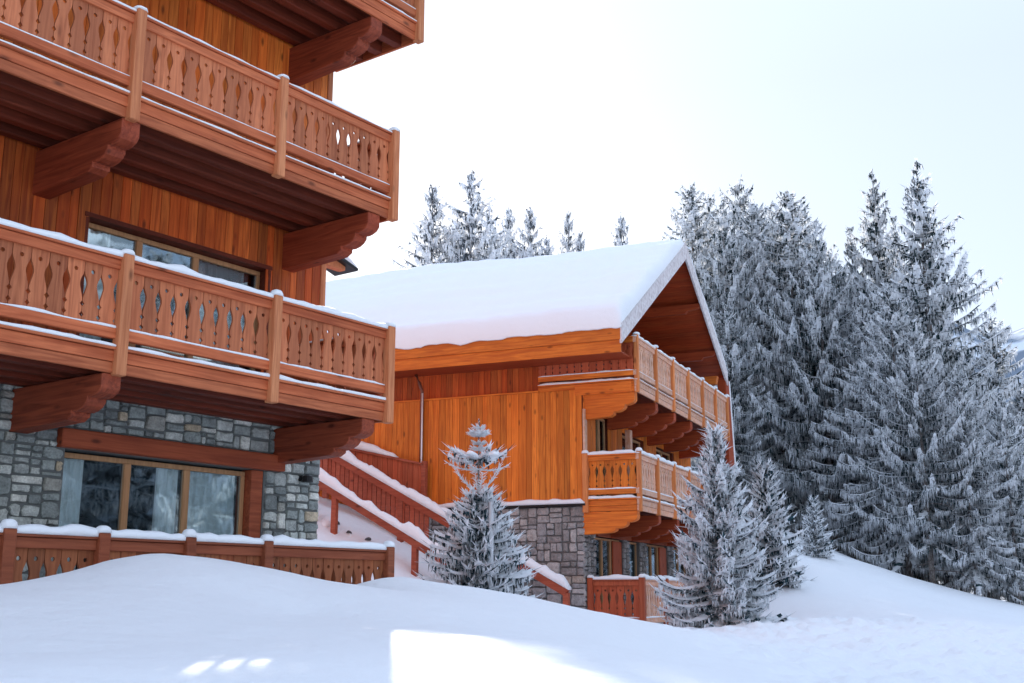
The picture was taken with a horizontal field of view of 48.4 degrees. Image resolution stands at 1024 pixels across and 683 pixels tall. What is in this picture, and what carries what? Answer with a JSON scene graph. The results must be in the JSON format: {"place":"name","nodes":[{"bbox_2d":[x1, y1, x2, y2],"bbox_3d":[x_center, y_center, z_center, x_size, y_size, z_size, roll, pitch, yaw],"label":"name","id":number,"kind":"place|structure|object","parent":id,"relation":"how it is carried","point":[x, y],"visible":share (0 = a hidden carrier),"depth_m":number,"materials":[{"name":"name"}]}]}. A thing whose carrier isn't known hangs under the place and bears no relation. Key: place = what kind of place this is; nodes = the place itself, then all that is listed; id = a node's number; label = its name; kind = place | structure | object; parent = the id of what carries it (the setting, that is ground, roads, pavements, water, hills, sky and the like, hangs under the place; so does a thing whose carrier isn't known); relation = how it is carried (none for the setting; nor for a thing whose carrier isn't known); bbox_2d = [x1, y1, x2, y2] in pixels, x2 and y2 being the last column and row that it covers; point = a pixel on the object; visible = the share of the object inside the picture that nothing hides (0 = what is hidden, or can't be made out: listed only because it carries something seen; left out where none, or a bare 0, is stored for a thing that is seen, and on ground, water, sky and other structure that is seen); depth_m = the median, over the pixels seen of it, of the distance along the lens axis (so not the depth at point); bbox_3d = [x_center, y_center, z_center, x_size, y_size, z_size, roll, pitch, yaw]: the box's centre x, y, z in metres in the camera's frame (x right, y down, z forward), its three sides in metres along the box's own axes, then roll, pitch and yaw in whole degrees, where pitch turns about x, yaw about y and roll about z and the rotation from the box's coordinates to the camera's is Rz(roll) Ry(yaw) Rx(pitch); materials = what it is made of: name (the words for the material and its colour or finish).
{"place":"outdoors","nodes":[
{"label":"outdoors","id":0,"kind":"place"},
{"bbox_2d":[0,496,1023,682],"bbox_3d":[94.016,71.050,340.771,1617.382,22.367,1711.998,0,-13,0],"label":"snow ground","id":1,"kind":"structure","parent":0,"point":[159,618],"depth_m":10.82,"materials":[{"name":"white snow"}]},
{"bbox_2d":[0,519,394,583],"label":"terrace fence","id":2,"kind":"object","parent":1,"relation":"on","point":[336,561],"visible":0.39,"depth_m":13.75,"materials":[{"name":"brown wood"}]},
{"bbox_2d":[0,0,424,580],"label":"chalet","id":3,"kind":"object","parent":1,"relation":"on","point":[188,217],"visible":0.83,"depth_m":15.67,"materials":[{"name":"brown wood"}]},
{"bbox_2d":[56,451,244,573],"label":"window","id":4,"kind":"structure","parent":3,"relation":"in","point":[118,493],"depth_m":16.70,"materials":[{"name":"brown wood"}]},
{"bbox_2d":[80,222,259,370],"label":"window","id":5,"kind":"structure","parent":3,"relation":"in","point":[98,235],"depth_m":17.33,"materials":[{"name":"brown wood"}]},
{"bbox_2d":[298,474,312,482],"bbox_3d":[-3.250,2.158,17.949,0.264,0.120,0.189,-9,-15,35],"label":"wall lamp","id":6,"kind":"object","parent":3,"relation":"attached to","point":[306,478],"visible":1,"depth_m":17.87,"materials":[{"name":"metal"}]},
{"bbox_2d":[391,181,468,269],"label":"spruce tree","id":7,"kind":"object","parent":1,"relation":"on","point":[431,238],"visible":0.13,"depth_m":47.82,"materials":[{"name":"white plant"}]},
{"bbox_2d":[318,450,571,605],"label":"staircase","id":8,"kind":"structure","parent":1,"relation":"on","point":[355,495],"depth_m":28.81,"materials":[{"name":"brown wood"}]},
{"bbox_2d":[439,224,462,262],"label":"spruce tree","id":9,"kind":"object","parent":1,"relation":"on","point":[450,242],"depth_m":48.97,"materials":[{"name":"grey plant"}]},
{"bbox_2d":[420,168,507,264],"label":"spruce tree","id":10,"kind":"object","parent":1,"relation":"on","point":[470,239],"visible":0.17,"depth_m":47.83,"materials":[{"name":"white plant"}]},
{"bbox_2d":[415,419,544,598],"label":"young spruce","id":11,"kind":"object","parent":1,"relation":"on","point":[466,561],"visible":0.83,"depth_m":19.53,"materials":[{"name":"grey plant"}]},
{"bbox_2d":[488,502,493,589],"bbox_3d":[-0.355,3.839,19.225,0.083,2.250,0.083,5,-14,-22],"label":"stake","id":12,"kind":"object","parent":1,"relation":"on","point":[491,520],"visible":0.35,"depth_m":19.32,"materials":[{"name":"brown wood"}]},
{"bbox_2d":[467,208,515,258],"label":"spruce tree","id":13,"kind":"object","parent":1,"relation":"on","point":[488,250],"visible":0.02,"depth_m":49.96,"materials":[{"name":"grey plant"}]},
{"bbox_2d":[498,208,523,258],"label":"spruce tree","id":14,"kind":"object","parent":1,"relation":"on","point":[508,221],"visible":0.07,"depth_m":51.11,"materials":[{"name":"white plant"}]},
{"bbox_2d":[503,205,545,258],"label":"spruce tree","id":15,"kind":"object","parent":1,"relation":"on","point":[530,250],"visible":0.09,"depth_m":49.00,"materials":[{"name":"white plant"}]},
{"bbox_2d":[318,240,735,614],"bbox_3d":[-3.045,3.245,36.336,17.963,11.840,12.430,-5,-14,23],"label":"chalet","id":16,"kind":"object","parent":1,"relation":"on","point":[583,382],"visible":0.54,"depth_m":30.04,"materials":[{"name":"orange wood"}]},
{"bbox_2d":[319,441,427,513],"bbox_3d":[-3.994,3.481,30.763,3.795,2.394,0.220,-5,-14,23],"label":"plank fence","id":17,"kind":"object","parent":16,"relation":"attached to","point":[407,474],"visible":0.42,"depth_m":30.36,"materials":[{"name":"red wood"}]},
{"bbox_2d":[565,419,605,506],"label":"window","id":18,"kind":"structure","parent":16,"relation":"in","point":[600,423],"depth_m":30.26,"materials":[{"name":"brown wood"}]},
{"bbox_2d":[594,536,618,613],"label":"window","id":19,"kind":"structure","parent":16,"relation":"in","point":[603,557],"depth_m":29.87,"materials":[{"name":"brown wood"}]},
{"bbox_2d":[612,541,621,614],"bbox_3d":[2.813,6.417,30.470,0.050,2.100,0.710,-5,-14,23],"label":"door","id":20,"kind":"structure","parent":16,"relation":"in","point":[616,546],"depth_m":30.50,"materials":[{"name":"red wood"}]},
{"bbox_2d":[622,435,639,496],"bbox_3d":[3.354,3.784,32.406,0.082,2.080,1.960,-5,-14,23],"label":"window","id":21,"kind":"structure","parent":16,"relation":"in","point":[635,443],"depth_m":32.91,"materials":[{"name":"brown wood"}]},
{"bbox_2d":[628,541,636,614],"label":"window","id":22,"kind":"structure","parent":16,"relation":"in","point":[633,557],"depth_m":32.11,"materials":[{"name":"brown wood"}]},
{"bbox_2d":[646,543,663,576],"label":"window","id":23,"kind":"structure","parent":16,"relation":"in","point":[652,550],"depth_m":33.93,"materials":[{"name":"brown wood"}]},
{"bbox_2d":[658,547,666,575],"bbox_3d":[4.565,7.300,34.441,0.050,2.100,0.690,-5,-14,23],"label":"door","id":24,"kind":"structure","parent":16,"relation":"in","point":[661,551],"depth_m":34.48,"materials":[{"name":"red wood"}]},
{"bbox_2d":[656,449,670,519],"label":"window","id":25,"kind":"structure","parent":16,"relation":"in","point":[667,456],"depth_m":35.79,"materials":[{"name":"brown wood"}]},
{"bbox_2d":[673,547,684,576],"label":"window","id":26,"kind":"structure","parent":16,"relation":"in","point":[679,567],"depth_m":36.30,"materials":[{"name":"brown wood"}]},
{"bbox_2d":[534,233,556,255],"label":"spruce tree","id":27,"kind":"object","parent":1,"relation":"on","point":[548,250],"visible":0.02,"depth_m":47.91,"materials":[{"name":"white plant"}]},
{"bbox_2d":[556,212,576,253],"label":"spruce tree","id":28,"kind":"object","parent":1,"relation":"on","point":[568,226],"visible":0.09,"depth_m":49.64,"materials":[{"name":"white plant"}]},
{"bbox_2d":[568,231,586,251],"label":"spruce tree","id":29,"kind":"object","parent":1,"relation":"on","point":[579,244],"depth_m":49.02,"materials":[{"name":"white plant"}]},
{"bbox_2d":[611,216,630,245],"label":"spruce tree","id":30,"kind":"object","parent":1,"relation":"on","point":[621,232],"visible":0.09,"depth_m":49.10,"materials":[{"name":"white plant"}]},
{"bbox_2d":[587,574,705,624],"bbox_3d":[4.284,7.328,31.584,1.532,1.625,8.924,-5,-14,23],"label":"terrace fence","id":31,"kind":"object","parent":1,"relation":"on","point":[645,599],"visible":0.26,"depth_m":27.82,"materials":[{"name":"red wood"}]},
{"bbox_2d":[691,385,717,470],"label":"spruce tree","id":32,"kind":"object","parent":1,"relation":"on","point":[694,462],"depth_m":51.44,"materials":[{"name":"grey plant"}]},
{"bbox_2d":[679,192,735,316],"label":"spruce tree","id":33,"kind":"object","parent":1,"relation":"on","point":[708,212],"visible":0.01,"depth_m":64.78,"materials":[{"name":"grey plant"}]},
{"bbox_2d":[662,181,761,471],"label":"spruce tree","id":34,"kind":"object","parent":1,"relation":"on","point":[691,209],"visible":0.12,"depth_m":60.22,"materials":[{"name":"grey plant"}]},
{"bbox_2d":[648,420,795,627],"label":"young spruce","id":35,"kind":"object","parent":1,"relation":"on","point":[725,598],"visible":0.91,"depth_m":24.53,"materials":[{"name":"grey plant"}]},
{"bbox_2d":[696,301,785,511],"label":"spruce tree","id":36,"kind":"object","parent":1,"relation":"on","point":[727,327],"visible":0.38,"depth_m":54.28,"materials":[{"name":"grey plant"}]},
{"bbox_2d":[696,174,788,492],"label":"spruce tree","id":37,"kind":"object","parent":1,"relation":"on","point":[740,204],"visible":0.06,"depth_m":62.67,"materials":[{"name":"grey plant"}]},
{"bbox_2d":[691,197,808,492],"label":"spruce tree","id":38,"kind":"object","parent":1,"relation":"on","point":[727,256],"visible":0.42,"depth_m":56.79,"materials":[{"name":"grey plant"}]},
{"bbox_2d":[731,458,812,590],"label":"young spruce","id":39,"kind":"object","parent":1,"relation":"on","point":[777,550],"visible":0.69,"depth_m":34.25,"materials":[{"name":"grey plant"}]},
{"bbox_2d":[724,292,820,507],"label":"spruce tree","id":40,"kind":"object","parent":1,"relation":"on","point":[785,458],"visible":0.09,"depth_m":56.49,"materials":[{"name":"grey plant"}]},
{"bbox_2d":[712,199,835,532],"bbox_3d":[12.711,1.474,58.008,7.516,18.503,7.106,-11,-17,42],"label":"spruce tree","id":41,"kind":"object","parent":1,"relation":"on","point":[758,288],"visible":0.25,"depth_m":58.22,"materials":[{"name":"grey plant"}]},
{"bbox_2d":[761,201,803,291],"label":"spruce tree","id":42,"kind":"object","parent":1,"relation":"on","point":[770,216],"depth_m":65.54,"materials":[{"name":"grey plant"}]},
{"bbox_2d":[739,270,838,531],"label":"spruce tree","id":43,"kind":"object","parent":1,"relation":"on","point":[762,326],"visible":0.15,"depth_m":56.36,"materials":[{"name":"grey plant"}]},
{"bbox_2d":[715,186,874,549],"bbox_3d":[14.304,1.518,57.007,8.947,19.617,9.463,-5,-13,21],"label":"spruce tree","id":44,"kind":"object","parent":1,"relation":"on","point":[792,233],"visible":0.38,"depth_m":56.81,"materials":[{"name":"grey plant"}]},
{"bbox_2d":[755,211,856,533],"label":"spruce tree","id":45,"kind":"object","parent":1,"relation":"on","point":[834,257],"visible":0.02,"depth_m":62.03,"materials":[{"name":"grey plant"}]},
{"bbox_2d":[737,232,887,550],"bbox_3d":[14.861,2.556,54.461,8.297,16.295,8.287,3,-13,-14],"label":"spruce tree","id":46,"kind":"object","parent":1,"relation":"on","point":[821,353],"visible":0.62,"depth_m":54.26,"materials":[{"name":"grey plant"}]},
{"bbox_2d":[793,494,837,559],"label":"young spruce","id":47,"kind":"object","parent":1,"relation":"on","point":[814,531],"visible":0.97,"depth_m":41.38,"materials":[{"name":"white plant"}]},
{"bbox_2d":[763,259,886,559],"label":"spruce tree","id":48,"kind":"object","parent":1,"relation":"on","point":[841,281],"visible":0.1,"depth_m":55.32,"materials":[{"name":"grey plant"}]},
{"bbox_2d":[763,315,887,569],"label":"spruce tree","id":49,"kind":"object","parent":1,"relation":"on","point":[835,464],"depth_m":56.41,"materials":[{"name":"grey plant"}]},
{"bbox_2d":[821,226,886,563],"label":"spruce tree","id":50,"kind":"object","parent":1,"relation":"on","point":[849,249],"visible":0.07,"depth_m":59.12,"materials":[{"name":"grey plant"}]},
{"bbox_2d":[806,302,952,567],"bbox_3d":[16.318,4.298,51.245,6.249,12.824,6.752,-2,-13,9],"label":"spruce tree","id":51,"kind":"object","parent":1,"relation":"on","point":[858,334],"visible":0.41,"depth_m":51.27,"materials":[{"name":"grey plant"}]},
{"bbox_2d":[826,169,957,574],"bbox_3d":[18.478,1.829,56.230,7.174,21.600,8.232,4,-13,-17],"label":"spruce tree","id":52,"kind":"object","parent":1,"relation":"on","point":[876,268],"visible":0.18,"depth_m":56.80,"materials":[{"name":"grey plant"}]},
{"bbox_2d":[826,283,986,596],"bbox_3d":[16.575,4.059,48.844,6.668,13.822,6.304,1,-13,-4],"label":"spruce tree","id":53,"kind":"object","parent":1,"relation":"on","point":[893,321],"visible":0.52,"depth_m":48.71,"materials":[{"name":"grey plant"}]},
{"bbox_2d":[876,215,943,581],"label":"spruce tree","id":54,"kind":"object","parent":1,"relation":"on","point":[897,239],"visible":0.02,"depth_m":60.19,"materials":[{"name":"grey plant"}]},
{"bbox_2d":[845,288,1000,596],"bbox_3d":[22.257,5.633,62.270,9.827,18.609,10.394,0,-13,1],"label":"spruce tree","id":55,"kind":"object","parent":1,"relation":"on","point":[939,582],"visible":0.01,"depth_m":59.86,"materials":[{"name":"grey plant"}]},
{"bbox_2d":[847,316,1001,583],"bbox_3d":[16.405,4.463,46.001,5.782,11.356,5.775,-2,-13,9],"label":"spruce tree","id":56,"kind":"object","parent":1,"relation":"on","point":[920,518],"visible":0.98,"depth_m":45.72,"materials":[{"name":"grey plant"}]},
{"bbox_2d":[844,158,1023,588],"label":"spruce tree","id":57,"kind":"object","parent":1,"relation":"on","point":[941,298],"visible":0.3,"depth_m":52.12,"materials":[{"name":"grey plant"}]},
{"bbox_2d":[867,317,1023,591],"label":"spruce tree","id":58,"kind":"object","parent":1,"relation":"on","point":[948,364],"visible":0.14,"depth_m":50.02,"materials":[{"name":"grey plant"}]},
{"bbox_2d":[916,374,1023,604],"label":"spruce tree","id":59,"kind":"object","parent":1,"relation":"on","point":[975,573],"visible":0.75,"depth_m":45.25,"materials":[{"name":"grey plant"}]},
{"bbox_2d":[938,347,1023,601],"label":"spruce tree","id":60,"kind":"object","parent":1,"relation":"on","point":[972,367],"visible":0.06,"depth_m":55.45,"materials":[{"name":"grey plant"}]},
{"bbox_2d":[950,394,1023,604],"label":"spruce tree","id":61,"kind":"object","parent":1,"relation":"on","point":[1017,474],"visible":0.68,"depth_m":46.60,"materials":[{"name":"grey plant"}]},
{"bbox_2d":[964,312,1023,604],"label":"spruce tree","id":62,"kind":"object","parent":1,"relation":"on","point":[988,356],"visible":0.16,"depth_m":56.80,"materials":[{"name":"grey plant"}]},
{"bbox_2d":[991,379,1023,602],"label":"spruce tree","id":63,"kind":"object","parent":1,"relation":"on","point":[1015,409],"visible":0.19,"depth_m":52.20,"materials":[{"name":"grey plant"}]},
{"bbox_2d":[326,0,1023,332],"label":"sky","id":64,"kind":"structure","parent":0,"point":[596,111],"materials":[{"name":"white"}]},
{"bbox_2d":[671,238,1023,412],"bbox_3d":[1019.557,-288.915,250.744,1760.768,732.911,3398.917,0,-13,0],"label":"mountain","id":65,"kind":"structure","parent":0,"point":[1016,337],"depth_m":1472.22,"materials":[{"name":"white snow"}]}
]}

